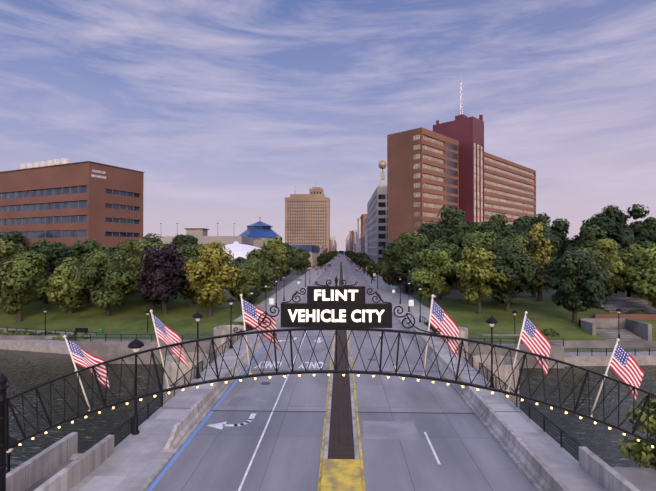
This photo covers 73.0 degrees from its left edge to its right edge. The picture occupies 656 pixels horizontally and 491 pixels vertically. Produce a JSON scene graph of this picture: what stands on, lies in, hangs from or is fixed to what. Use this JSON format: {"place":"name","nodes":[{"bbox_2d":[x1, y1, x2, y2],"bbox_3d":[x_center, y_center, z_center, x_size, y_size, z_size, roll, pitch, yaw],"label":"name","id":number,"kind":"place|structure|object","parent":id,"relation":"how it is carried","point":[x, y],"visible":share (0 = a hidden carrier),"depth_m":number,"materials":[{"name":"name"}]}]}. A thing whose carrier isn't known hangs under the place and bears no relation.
{"place":"outdoors","nodes":[
{"label":"outdoors","id":0,"kind":"place"},
{"bbox_2d":[285,187,329,250],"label":"office building","id":1,"kind":"structure","parent":0,"point":[307,219],"depth_m":641.17,"materials":[{"name":"concrete"}]},
{"bbox_2d":[0,349,655,471],"bbox_3d":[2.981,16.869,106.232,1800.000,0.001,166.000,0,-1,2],"label":"river water","id":2,"kind":"structure","parent":0,"point":[22,371],"depth_m":46.03,"materials":[{"name":"liquid"}]},
{"bbox_2d":[0,251,655,365],"bbox_3d":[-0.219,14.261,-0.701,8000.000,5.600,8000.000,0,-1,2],"label":"ground","id":3,"kind":"structure","parent":0,"point":[128,314],"depth_m":82.99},
{"bbox_2d":[0,230,31,251],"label":"tree","id":4,"kind":"object","parent":3,"relation":"on","point":[16,238],"visible":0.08,"depth_m":108.83,"materials":[{"name":"green plant"}]},
{"bbox_2d":[0,239,32,313],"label":"tree","id":5,"kind":"object","parent":3,"relation":"on","point":[9,250],"visible":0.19,"depth_m":89.77,"materials":[{"name":"green plant"}]},
{"bbox_2d":[0,252,49,321],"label":"tree","id":6,"kind":"object","parent":3,"relation":"on","point":[22,281],"visible":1,"depth_m":83.87,"materials":[{"name":"green plant"}]},
{"bbox_2d":[42,307,48,335],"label":"park lamp","id":7,"kind":"object","parent":3,"relation":"on","point":[45,309],"visible":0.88,"depth_m":72.18,"materials":[{"name":"black metal"}]},
{"bbox_2d":[30,239,70,303],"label":"tree","id":8,"kind":"object","parent":3,"relation":"on","point":[54,253],"visible":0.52,"depth_m":98.21,"materials":[{"name":"green plant"}]},
{"bbox_2d":[46,256,92,313],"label":"tree","id":9,"kind":"object","parent":3,"relation":"on","point":[65,292],"visible":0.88,"depth_m":86.06,"materials":[{"name":"green plant"}]},
{"bbox_2d":[0,158,144,298],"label":"state of michigan building","id":10,"kind":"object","parent":3,"relation":"on","point":[66,201],"visible":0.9,"depth_m":109.91,"materials":[{"name":"red brick"}]},
{"bbox_2d":[69,453,82,459],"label":"river terrace","id":11,"kind":"structure","parent":3,"relation":"on","point":[74,456],"depth_m":24.48,"materials":[{"name":"concrete"}]},
{"bbox_2d":[6,434,18,472],"bbox_3d":[-16.809,12.422,23.325,0.940,4.930,0.916,0,-1,2],"label":"terrace lamp","id":12,"kind":"object","parent":11,"relation":"on","point":[11,441],"visible":0.54,"depth_m":23.28,"materials":[{"name":"black metal"}]},
{"bbox_2d":[74,328,87,334],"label":"park bench","id":13,"kind":"object","parent":3,"relation":"on","point":[85,330],"visible":0.69,"depth_m":75.46,"materials":[{"name":"black metal"}]},
{"bbox_2d":[62,239,101,301],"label":"tree","id":14,"kind":"object","parent":3,"relation":"on","point":[81,250],"visible":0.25,"depth_m":98.97,"materials":[{"name":"green plant"}]},
{"bbox_2d":[82,245,125,265],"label":"tree","id":15,"kind":"object","parent":3,"relation":"on","point":[110,251],"visible":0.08,"depth_m":94.60,"materials":[{"name":"green plant"}]},
{"bbox_2d":[74,249,145,316],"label":"tree","id":16,"kind":"object","parent":3,"relation":"on","point":[110,281],"visible":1,"depth_m":83.69,"materials":[{"name":"green plant"}]},
{"bbox_2d":[116,239,135,294],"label":"tree","id":17,"kind":"object","parent":3,"relation":"on","point":[126,247],"visible":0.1,"depth_m":110.52,"materials":[{"name":"green plant"}]},
{"bbox_2d":[124,239,164,306],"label":"tree","id":18,"kind":"object","parent":3,"relation":"on","point":[141,245],"visible":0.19,"depth_m":91.89,"materials":[{"name":"green plant"}]},
{"bbox_2d":[125,233,168,297],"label":"tree","id":19,"kind":"object","parent":3,"relation":"on","point":[133,254],"visible":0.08,"depth_m":104.50,"materials":[{"name":"green plant"}]},
{"bbox_2d":[144,309,150,332],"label":"park lamp","id":20,"kind":"object","parent":3,"relation":"on","point":[147,311],"visible":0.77,"depth_m":69.11,"materials":[{"name":"black metal"}]},
{"bbox_2d":[133,242,190,313],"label":"tree","id":21,"kind":"object","parent":3,"relation":"on","point":[163,273],"visible":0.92,"depth_m":83.95,"materials":[{"name":"purple plant"}]},
{"bbox_2d":[167,234,201,257],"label":"tree","id":22,"kind":"object","parent":3,"relation":"on","point":[183,240],"visible":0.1,"depth_m":134.13,"materials":[{"name":"green plant"}]},
{"bbox_2d":[173,243,199,259],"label":"tree","id":23,"kind":"object","parent":3,"relation":"on","point":[190,251],"visible":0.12,"depth_m":109.06,"materials":[{"name":"green plant"}]},
{"bbox_2d":[177,256,198,306],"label":"tree","id":24,"kind":"object","parent":3,"relation":"on","point":[189,295],"visible":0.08,"depth_m":91.40,"materials":[{"name":"green plant"}]},
{"bbox_2d":[144,223,260,245],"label":"parking structure","id":25,"kind":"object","parent":3,"relation":"on","point":[201,235],"visible":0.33,"depth_m":206.79,"materials":[{"name":"concrete"}]},
{"bbox_2d":[184,241,242,316],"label":"tree","id":26,"kind":"object","parent":3,"relation":"on","point":[212,275],"visible":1,"depth_m":81.56,"materials":[{"name":"yellow plant"}]},
{"bbox_2d":[232,257,246,267],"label":"tree","id":27,"kind":"object","parent":3,"relation":"on","point":[238,260],"visible":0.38,"depth_m":148.14,"materials":[{"name":"green plant"}]},
{"bbox_2d":[222,241,261,262],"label":"tent canopy","id":28,"kind":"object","parent":3,"relation":"on","point":[236,248],"visible":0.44,"depth_m":180.20,"materials":[{"name":"fabric"}]},
{"bbox_2d":[229,268,261,303],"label":"tree","id":29,"kind":"object","parent":3,"relation":"on","point":[248,281],"visible":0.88,"depth_m":86.36,"materials":[{"name":"green plant"}]},
{"bbox_2d":[241,257,275,300],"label":"tree","id":30,"kind":"object","parent":3,"relation":"on","point":[266,274],"visible":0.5,"depth_m":98.75,"materials":[{"name":"green plant"}]},
{"bbox_2d":[251,240,265,246],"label":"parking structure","id":31,"kind":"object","parent":3,"relation":"on","point":[257,243],"depth_m":232.65,"materials":[{"name":"concrete"}]},
{"bbox_2d":[238,248,279,293],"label":"tree","id":32,"kind":"object","parent":3,"relation":"on","point":[268,257],"visible":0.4,"depth_m":114.31,"materials":[{"name":"green plant"}]},
{"bbox_2d":[261,236,288,285],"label":"tree","id":33,"kind":"object","parent":3,"relation":"on","point":[274,243],"visible":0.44,"depth_m":137.98,"materials":[{"name":"green plant"}]},
{"bbox_2d":[239,217,319,268],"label":"blue-roofed building","id":34,"kind":"structure","parent":3,"relation":"on","point":[261,230],"depth_m":290.97,"materials":[{"name":"blue metal"}]},
{"bbox_2d":[283,242,292,255],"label":"tree","id":35,"kind":"object","parent":3,"relation":"on","point":[287,245],"visible":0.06,"depth_m":220.57,"materials":[{"name":"green plant"}]},
{"bbox_2d":[279,244,298,280],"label":"tree","id":36,"kind":"object","parent":3,"relation":"on","point":[292,261],"visible":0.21,"depth_m":161.39,"materials":[{"name":"green plant"}]},
{"bbox_2d":[289,246,310,274],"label":"tree","id":37,"kind":"object","parent":3,"relation":"on","point":[302,258],"visible":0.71,"depth_m":203.06,"materials":[{"name":"green plant"}]},
{"bbox_2d":[299,246,310,257],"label":"tree","id":38,"kind":"object","parent":3,"relation":"on","point":[303,250],"visible":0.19,"depth_m":237.25,"materials":[{"name":"green plant"}]},
{"bbox_2d":[317,253,325,268],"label":"street tree","id":39,"kind":"object","parent":3,"relation":"on","point":[321,262],"visible":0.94,"depth_m":260.14,"materials":[{"name":"green plant"}]},
{"bbox_2d":[6,316,639,490],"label":"concrete barriers","id":40,"kind":"object","parent":3,"relation":"on","point":[27,474],"visible":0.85,"depth_m":23.16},
{"bbox_2d":[0,309,647,340],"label":"planter shrubs","id":41,"kind":"object","parent":3,"relation":"on","point":[549,332],"visible":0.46,"depth_m":73.26,"materials":[{"name":"green plant"}]},
{"bbox_2d":[0,327,649,355],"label":"riverwalk fences","id":42,"kind":"object","parent":3,"relation":"on","point":[121,337],"visible":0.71,"depth_m":61.69,"materials":[{"name":"black metal"}]},
{"bbox_2d":[0,275,655,490],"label":"arch sign","id":43,"kind":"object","parent":3,"relation":"on","point":[335,307],"depth_m":17.75,"materials":[{"name":"black metal"}]},
{"bbox_2d":[0,297,655,367],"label":"retaining wall","id":44,"kind":"structure","parent":3,"relation":"on","point":[108,349],"depth_m":64.49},
{"bbox_2d":[88,331,552,343],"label":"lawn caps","id":45,"kind":"object","parent":44,"relation":"on","point":[189,335],"visible":0.2,"depth_m":66.70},
{"bbox_2d":[25,331,655,490],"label":"bridge deck","id":46,"kind":"structure","parent":3,"relation":"on","point":[642,479],"depth_m":22.52,"materials":[{"name":"concrete"}]},
{"bbox_2d":[163,325,518,407],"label":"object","id":47,"kind":"object","parent":3,"relation":"on","point":[504,368],"visible":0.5,"depth_m":41.36,"materials":[{"name":"concrete"}]},
{"bbox_2d":[354,253,361,268],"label":"street tree","id":48,"kind":"object","parent":3,"relation":"on","point":[359,255],"visible":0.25,"depth_m":263.52,"materials":[{"name":"green plant"}]},
{"bbox_2d":[357,253,366,272],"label":"street tree","id":49,"kind":"object","parent":3,"relation":"on","point":[360,263],"visible":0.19,"depth_m":216.46,"materials":[{"name":"green plant"}]},
{"bbox_2d":[362,255,372,274],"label":"street tree","id":50,"kind":"object","parent":3,"relation":"on","point":[366,259],"visible":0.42,"depth_m":194.13,"materials":[{"name":"green plant"}]},
{"bbox_2d":[365,260,378,279],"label":"street tree","id":51,"kind":"object","parent":3,"relation":"on","point":[373,264],"visible":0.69,"depth_m":163.01,"materials":[{"name":"green plant"}]},
{"bbox_2d":[374,232,429,292],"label":"tree","id":52,"kind":"object","parent":3,"relation":"on","point":[391,268],"visible":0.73,"depth_m":114.36,"materials":[{"name":"green plant"}]},
{"bbox_2d":[396,236,430,290],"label":"tree","id":53,"kind":"object","parent":3,"relation":"on","point":[404,279],"visible":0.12,"depth_m":112.31,"materials":[{"name":"green plant"}]},
{"bbox_2d":[407,249,456,306],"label":"tree","id":54,"kind":"object","parent":3,"relation":"on","point":[432,270],"visible":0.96,"depth_m":88.73,"materials":[{"name":"green plant"}]},
{"bbox_2d":[417,220,449,249],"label":"tree","id":55,"kind":"object","parent":3,"relation":"on","point":[431,232],"visible":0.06,"depth_m":119.29,"materials":[{"name":"green plant"}]},
{"bbox_2d":[411,239,462,299],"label":"tree","id":56,"kind":"object","parent":3,"relation":"on","point":[450,249],"visible":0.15,"depth_m":101.21,"materials":[{"name":"green plant"}]},
{"bbox_2d":[435,205,471,289],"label":"tree","id":57,"kind":"object","parent":3,"relation":"on","point":[453,224],"visible":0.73,"depth_m":124.70,"materials":[{"name":"green plant"}]},
{"bbox_2d":[387,82,535,288],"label":"high-rise building","id":58,"kind":"structure","parent":3,"relation":"on","point":[430,173],"depth_m":154.23,"materials":[{"name":"orange brick"}]},
{"bbox_2d":[466,221,476,231],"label":"tree","id":59,"kind":"object","parent":3,"relation":"on","point":[471,224],"visible":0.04,"depth_m":142.35,"materials":[{"name":"green plant"}]},
{"bbox_2d":[449,231,498,303],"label":"tree","id":60,"kind":"object","parent":3,"relation":"on","point":[482,241],"visible":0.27,"depth_m":93.92,"materials":[{"name":"green plant"}]},
{"bbox_2d":[455,246,512,313],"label":"tree","id":61,"kind":"object","parent":3,"relation":"on","point":[476,273],"visible":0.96,"depth_m":82.55,"materials":[{"name":"green plant"}]},
{"bbox_2d":[459,213,517,244],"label":"tree","id":62,"kind":"object","parent":3,"relation":"on","point":[495,224],"visible":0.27,"depth_m":116.91,"materials":[{"name":"green plant"}]},
{"bbox_2d":[491,235,537,293],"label":"tree","id":63,"kind":"object","parent":3,"relation":"on","point":[520,240],"visible":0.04,"depth_m":96.73,"materials":[{"name":"green plant"}]},
{"bbox_2d":[487,237,542,311],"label":"tree","id":64,"kind":"object","parent":3,"relation":"on","point":[515,263],"visible":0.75,"depth_m":83.32,"materials":[{"name":"green plant"}]},
{"bbox_2d":[512,310,517,333],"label":"park lamp","id":65,"kind":"object","parent":3,"relation":"on","point":[515,312],"visible":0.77,"depth_m":68.45,"materials":[{"name":"black metal"}]},
{"bbox_2d":[506,217,532,234],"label":"tree","id":66,"kind":"object","parent":3,"relation":"on","point":[521,225],"visible":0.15,"depth_m":124.57,"materials":[{"name":"green plant"}]},
{"bbox_2d":[514,232,557,296],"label":"tree","id":67,"kind":"object","parent":3,"relation":"on","point":[553,242],"visible":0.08,"depth_m":106.07,"materials":[{"name":"green plant"}]},
{"bbox_2d":[518,212,561,252],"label":"tree","id":68,"kind":"object","parent":3,"relation":"on","point":[544,219],"visible":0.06,"depth_m":140.45,"materials":[{"name":"green plant"}]},
{"bbox_2d":[528,222,553,301],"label":"tree","id":69,"kind":"object","parent":3,"relation":"on","point":[539,251],"visible":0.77,"depth_m":97.88,"materials":[{"name":"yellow plant"}]},
{"bbox_2d":[544,233,561,260],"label":"tree","id":70,"kind":"object","parent":3,"relation":"on","point":[555,249],"visible":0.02,"depth_m":126.04,"materials":[{"name":"green plant"}]},
{"bbox_2d":[549,218,578,257],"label":"tree","id":71,"kind":"object","parent":3,"relation":"on","point":[560,227],"visible":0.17,"depth_m":144.92,"materials":[{"name":"green plant"}]},
{"bbox_2d":[544,248,609,322],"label":"tree","id":72,"kind":"object","parent":3,"relation":"on","point":[576,279],"visible":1,"depth_m":76.41,"materials":[{"name":"green plant"}]},
{"bbox_2d":[576,218,593,240],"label":"tree","id":73,"kind":"object","parent":3,"relation":"on","point":[585,223],"depth_m":139.55,"materials":[{"name":"green plant"}]},
{"bbox_2d":[563,247,613,284],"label":"tree","id":74,"kind":"object","parent":3,"relation":"on","point":[601,264],"visible":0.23,"depth_m":87.61,"materials":[{"name":"green plant"}]},
{"bbox_2d":[563,223,622,255],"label":"tree","id":75,"kind":"object","parent":3,"relation":"on","point":[590,237],"visible":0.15,"depth_m":119.58,"materials":[{"name":"green plant"}]},
{"bbox_2d":[587,238,635,296],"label":"tree","id":76,"kind":"object","parent":3,"relation":"on","point":[619,262],"visible":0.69,"depth_m":94.61,"materials":[{"name":"green plant"}]},
{"bbox_2d":[590,212,636,247],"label":"tree","id":77,"kind":"object","parent":3,"relation":"on","point":[619,235],"visible":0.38,"depth_m":124.27,"materials":[{"name":"green plant"}]},
{"bbox_2d":[601,205,633,234],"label":"tree","id":78,"kind":"object","parent":3,"relation":"on","point":[619,215],"visible":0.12,"depth_m":142.37,"materials":[{"name":"green plant"}]},
{"bbox_2d":[615,308,621,340],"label":"park lamp","id":79,"kind":"object","parent":3,"relation":"on","point":[618,310],"visible":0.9,"depth_m":69.91,"materials":[{"name":"black metal"}]},
{"bbox_2d":[593,314,655,319],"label":"brick wall","id":80,"kind":"structure","parent":3,"relation":"on","point":[643,316],"depth_m":80.70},
{"bbox_2d":[614,243,645,296],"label":"tree","id":81,"kind":"object","parent":3,"relation":"on","point":[636,250],"visible":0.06,"depth_m":97.95,"materials":[{"name":"green plant"}]},
{"bbox_2d":[616,391,655,470],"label":"bank tree","id":82,"kind":"object","parent":3,"relation":"on","point":[635,448],"visible":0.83,"depth_m":23.90,"materials":[{"name":"green plant"}]},
{"bbox_2d":[624,204,655,245],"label":"tree","id":83,"kind":"object","parent":3,"relation":"on","point":[645,230],"visible":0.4,"depth_m":146.10,"materials":[{"name":"green plant"}]},
{"bbox_2d":[627,261,655,307],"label":"tree","id":84,"kind":"object","parent":3,"relation":"on","point":[643,284],"visible":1,"depth_m":80.92,"materials":[{"name":"green plant"}]},
{"bbox_2d":[629,247,655,280],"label":"tree","id":85,"kind":"object","parent":3,"relation":"on","point":[649,256],"visible":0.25,"depth_m":91.13,"materials":[{"name":"green plant"}]},
{"bbox_2d":[639,241,655,248],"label":"tree","id":86,"kind":"object","parent":3,"relation":"on","point":[648,244],"depth_m":105.41,"materials":[{"name":"green plant"}]},
{"bbox_2d":[0,0,655,250],"label":"sky","id":87,"kind":"structure","parent":0,"point":[227,109],"materials":[{"name":"blue"}]},
{"bbox_2d":[69,252,605,490],"bbox_3d":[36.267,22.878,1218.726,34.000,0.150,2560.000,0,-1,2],"label":"sidewalks","id":88,"kind":"structure","parent":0,"point":[137,460],"depth_m":27.90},
{"bbox_2d":[128,337,143,434],"bbox_3d":[-11.838,8.610,27.314,0.940,5.930,0.916,0,-1,2],"label":"bridge lamp","id":89,"kind":"object","parent":88,"relation":"on","point":[135,345],"visible":0.92,"depth_m":27.20,"materials":[{"name":"black metal"}]},
{"bbox_2d":[192,311,202,378],"bbox_3d":[-11.486,8.721,39.108,0.940,5.930,0.916,0,-1,2],"label":"bridge lamp","id":90,"kind":"object","parent":88,"relation":"on","point":[197,316],"visible":0.98,"depth_m":39.02,"materials":[{"name":"black metal"}]},
{"bbox_2d":[227,298,234,348],"bbox_3d":[-11.133,8.832,50.902,0.940,5.930,0.916,0,-1,2],"label":"bridge lamp","id":91,"kind":"object","parent":88,"relation":"on","point":[230,300],"visible":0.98,"depth_m":50.84,"materials":[{"name":"black metal"}]},
{"bbox_2d":[274,278,277,307],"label":"bridge lamp","id":92,"kind":"object","parent":88,"relation":"on","point":[275,279],"visible":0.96,"depth_m":86.22,"materials":[{"name":"black metal"}]},
{"bbox_2d":[79,354,536,490],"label":"sidewalk panels","id":93,"kind":"object","parent":88,"relation":"on","point":[515,422],"visible":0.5,"depth_m":29.53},
{"bbox_2d":[305,265,326,286],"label":"traffic signal","id":94,"kind":"object","parent":88,"relation":"on","point":[315,269],"visible":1,"depth_m":133.49,"materials":[{"name":"black"}]},
{"bbox_2d":[112,316,582,459],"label":"bridge railings","id":95,"kind":"object","parent":88,"relation":"on","point":[427,322],"visible":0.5,"depth_m":30.13,"materials":[{"name":"concrete"}]},
{"bbox_2d":[417,285,422,321],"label":"bridge lamp","id":96,"kind":"object","parent":88,"relation":"on","point":[419,286],"visible":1,"depth_m":69.36,"materials":[{"name":"black metal"}]},
{"bbox_2d":[486,315,497,387],"bbox_3d":[13.444,8.695,36.361,0.940,5.930,0.916,0,-1,2],"label":"bridge lamp","id":97,"kind":"object","parent":88,"relation":"on","point":[491,321],"visible":1,"depth_m":36.28,"materials":[{"name":"black metal"}]},
{"bbox_2d":[147,253,536,490],"bbox_3d":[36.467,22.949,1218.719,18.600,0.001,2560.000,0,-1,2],"label":"road","id":98,"kind":"structure","parent":0,"point":[471,453],"depth_m":27.20,"materials":[{"name":"asphalt"}]},
{"bbox_2d":[146,325,280,490],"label":"blue road line","id":99,"kind":"object","parent":98,"relation":"on","point":[162,473],"depth_m":27.48,"materials":[{"name":"paint"}]},
{"bbox_2d":[254,361,280,367],"bbox_3d":[-5.917,11.873,44.174,2.484,0.001,2.654,0,-1,2],"label":"road marking","id":100,"kind":"object","parent":98,"relation":"on","point":[269,363],"visible":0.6,"depth_m":44.23,"materials":[{"name":"white paint"}]},
{"bbox_2d":[298,362,323,368],"bbox_3d":[-1.669,11.872,44.047,2.484,0.001,2.654,0,-1,2],"label":"road marking","id":101,"kind":"object","parent":98,"relation":"on","point":[313,365],"visible":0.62,"depth_m":43.85,"materials":[{"name":"white paint"}]},
{"bbox_2d":[207,270,440,490],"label":"white road markings","id":102,"kind":"object","parent":98,"relation":"on","point":[223,424],"visible":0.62,"depth_m":28.89,"materials":[{"name":"paint"}]},
{"bbox_2d":[227,322,445,439],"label":"road repair patches","id":103,"kind":"object","parent":98,"relation":"on","point":[252,396],"visible":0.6,"depth_m":34.14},
{"bbox_2d":[139,261,542,490],"bbox_3d":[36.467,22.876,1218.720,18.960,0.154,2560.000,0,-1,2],"label":"kerbs","id":104,"kind":"structure","parent":98,"relation":"on","point":[532,481],"depth_m":27.89,"materials":[{"name":"concrete"}]},
{"bbox_2d":[323,264,358,458],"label":"median kerbs","id":105,"kind":"structure","parent":98,"relation":"on","point":[356,450],"depth_m":31.33,"materials":[{"name":"concrete"}]},
{"bbox_2d":[328,262,354,458],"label":"paving","id":106,"kind":"structure","parent":98,"relation":"on","point":[341,442],"depth_m":31.41,"materials":[{"name":"brown"}]},
{"bbox_2d":[320,459,362,490],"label":"median nose","id":107,"kind":"object","parent":98,"relation":"on","point":[341,475],"visible":0.9,"depth_m":22.18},
{"bbox_2d":[317,262,365,490],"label":"yellow lines","id":108,"kind":"object","parent":98,"relation":"on","point":[361,460],"visible":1,"depth_m":28.25,"materials":[{"name":"paint"}]},
{"bbox_2d":[184,330,519,413],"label":"road joints","id":109,"kind":"object","parent":98,"relation":"on","point":[264,383],"visible":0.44,"depth_m":31.58,"materials":[{"name":"metal"}]},
{"bbox_2d":[357,217,360,252],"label":"street building","id":110,"kind":"structure","parent":0,"point":[359,227],"depth_m":435.60,"materials":[{"name":"grey"}]},
{"bbox_2d":[360,214,366,253],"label":"street building","id":111,"kind":"structure","parent":0,"point":[363,217],"depth_m":361.16,"materials":[{"name":"orange brick"}]},
{"bbox_2d":[364,217,366,253],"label":"street building","id":112,"kind":"structure","parent":0,"point":[365,220],"depth_m":306.90,"materials":[{"name":"grey stone"}]},
{"bbox_2d":[367,160,386,273],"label":"office building","id":113,"kind":"structure","parent":0,"point":[377,223],"depth_m":213.15,"materials":[{"name":"concrete"}]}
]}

